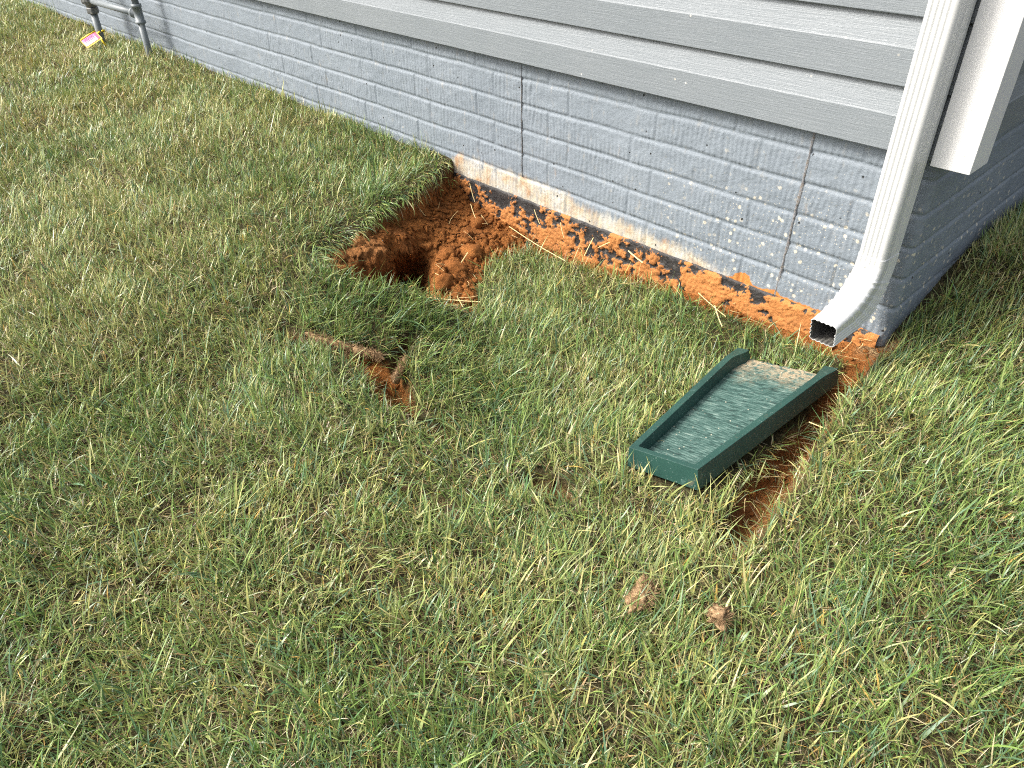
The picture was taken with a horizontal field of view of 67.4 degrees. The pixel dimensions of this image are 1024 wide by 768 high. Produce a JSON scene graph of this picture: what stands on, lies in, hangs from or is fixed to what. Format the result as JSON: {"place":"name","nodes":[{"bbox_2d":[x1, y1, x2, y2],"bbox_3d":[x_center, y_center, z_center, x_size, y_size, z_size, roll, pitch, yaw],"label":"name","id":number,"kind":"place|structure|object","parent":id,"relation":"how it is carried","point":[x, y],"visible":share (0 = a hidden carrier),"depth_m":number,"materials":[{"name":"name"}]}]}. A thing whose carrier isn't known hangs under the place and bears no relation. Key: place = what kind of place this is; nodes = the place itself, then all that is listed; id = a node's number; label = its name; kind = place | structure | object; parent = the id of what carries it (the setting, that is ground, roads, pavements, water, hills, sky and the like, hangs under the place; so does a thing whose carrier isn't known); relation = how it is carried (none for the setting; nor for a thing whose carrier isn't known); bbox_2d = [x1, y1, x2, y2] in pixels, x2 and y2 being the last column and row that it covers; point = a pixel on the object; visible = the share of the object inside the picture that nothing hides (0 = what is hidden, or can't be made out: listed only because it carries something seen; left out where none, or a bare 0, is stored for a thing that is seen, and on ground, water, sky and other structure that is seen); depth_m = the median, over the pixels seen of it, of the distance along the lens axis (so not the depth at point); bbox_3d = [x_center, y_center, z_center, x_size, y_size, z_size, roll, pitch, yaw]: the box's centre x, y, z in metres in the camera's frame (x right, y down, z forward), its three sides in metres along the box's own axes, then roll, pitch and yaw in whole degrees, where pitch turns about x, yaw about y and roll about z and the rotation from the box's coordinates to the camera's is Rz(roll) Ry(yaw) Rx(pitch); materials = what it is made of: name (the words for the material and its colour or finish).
{"place":"outdoors","nodes":[
{"label":"outdoors","id":0,"kind":"place"},
{"bbox_2d":[0,0,1023,767],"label":"lawn grass","id":1,"kind":"structure","parent":0,"point":[16,14],"depth_m":1.66,"materials":[{"name":"green plant"}]},
{"bbox_2d":[0,0,1023,767],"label":"ground","id":2,"kind":"structure","parent":0,"point":[378,246],"depth_m":1.71,"materials":[{"name":"green plant"}]},
{"bbox_2d":[81,0,153,57],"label":"gas piping","id":3,"kind":"object","parent":2,"relation":"on","point":[135,11],"visible":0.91,"depth_m":4.49,"materials":[{"name":"grey paint"}]},
{"bbox_2d":[80,29,105,47],"bbox_3d":[-2.593,-2.153,4.757,0.134,0.098,0.256,-11,37,-14],"label":"warning tag","id":4,"kind":"object","parent":3,"relation":"attached to","point":[91,39],"visible":1,"depth_m":4.67,"materials":[{"name":"yellow paint"}]},
{"bbox_2d":[304,328,385,362],"bbox_3d":[-0.471,-0.106,2.150,0.264,0.070,0.050,12,38,17],"label":"torn sod edge","id":5,"kind":"object","parent":2,"relation":"on","point":[375,355],"visible":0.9,"depth_m":2.14,"materials":[{"name":"brown soil"}]},
{"bbox_2d":[389,353,408,384],"bbox_3d":[-0.305,-0.041,2.106,0.045,0.059,0.120,6,37,10],"label":"torn sod edge","id":6,"kind":"object","parent":2,"relation":"on","point":[396,374],"visible":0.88,"depth_m":2.08,"materials":[{"name":"brown soil"}]},
{"bbox_2d":[432,273,453,291],"bbox_3d":[-0.224,-0.338,2.507,0.080,0.056,0.071,-21,40,-25],"label":"clay clod","id":7,"kind":"object","parent":2,"relation":"on","point":[444,280],"visible":0.91,"depth_m":2.48,"materials":[{"name":"brown soil"}]},
{"bbox_2d":[436,246,455,259],"bbox_3d":[-0.234,-0.456,2.695,0.057,0.045,0.073,24,43,31],"label":"clay clod","id":8,"kind":"object","parent":2,"relation":"on","point":[444,253],"visible":0.79,"depth_m":2.68,"materials":[{"name":"brown soil"}]},
{"bbox_2d":[444,259,466,272],"bbox_3d":[-0.200,-0.393,2.599,0.094,0.054,0.064,19,40,25],"label":"clay clod","id":9,"kind":"object","parent":2,"relation":"on","point":[454,265],"visible":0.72,"depth_m":2.58,"materials":[{"name":"brown soil"}]},
{"bbox_2d":[460,244,482,258],"bbox_3d":[-0.146,-0.472,2.733,0.075,0.056,0.104,-30,45,-34],"label":"clay clod","id":10,"kind":"object","parent":2,"relation":"on","point":[474,250],"visible":0.92,"depth_m":2.71,"materials":[{"name":"brown soil"}]},
{"bbox_2d":[470,216,483,228],"bbox_3d":[-0.132,-0.612,2.912,0.054,0.044,0.075,5,36,8],"label":"clay clod","id":11,"kind":"object","parent":2,"relation":"on","point":[477,221],"visible":0.96,"depth_m":2.89,"materials":[{"name":"brown soil"}]},
{"bbox_2d":[27,0,1023,347],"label":"house","id":12,"kind":"structure","parent":2,"relation":"on","point":[729,152],"depth_m":2.27,"materials":[{"name":"brick"}]},
{"bbox_2d":[809,0,976,346],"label":"downspout","id":13,"kind":"object","parent":12,"relation":"attached to","point":[848,310],"visible":1,"depth_m":1.71,"materials":[{"name":"white metal"}]},
{"bbox_2d":[294,193,894,551],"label":"clay crumbs","id":14,"kind":"object","parent":2,"relation":"on","point":[436,268],"visible":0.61,"depth_m":2.57,"materials":[{"name":"brown soil"}]},
{"bbox_2d":[365,185,877,549],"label":"straw litter","id":15,"kind":"object","parent":2,"relation":"on","point":[637,286],"visible":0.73,"depth_m":2.45,"materials":[{"name":"beige plant"}]},
{"bbox_2d":[625,572,664,613],"bbox_3d":[0.240,0.377,1.400,0.077,0.055,0.105,15,39,21],"label":"root clod","id":16,"kind":"object","parent":2,"relation":"on","point":[636,589],"visible":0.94,"depth_m":1.39,"materials":[{"name":"brown soil"}]},
{"bbox_2d":[700,603,735,631],"bbox_3d":[0.363,0.405,1.349,0.067,0.034,0.060,-4,36,-4],"label":"root clod","id":17,"kind":"object","parent":2,"relation":"on","point":[717,614],"visible":0.96,"depth_m":1.34,"materials":[{"name":"brown soil"}]},
{"bbox_2d":[627,348,837,490],"bbox_3d":[0.539,0.063,1.891,0.290,0.050,0.634,17,34,39],"label":"splash block","id":18,"kind":"object","parent":2,"relation":"on","point":[730,409],"depth_m":1.86,"materials":[{"name":"green plastic"}]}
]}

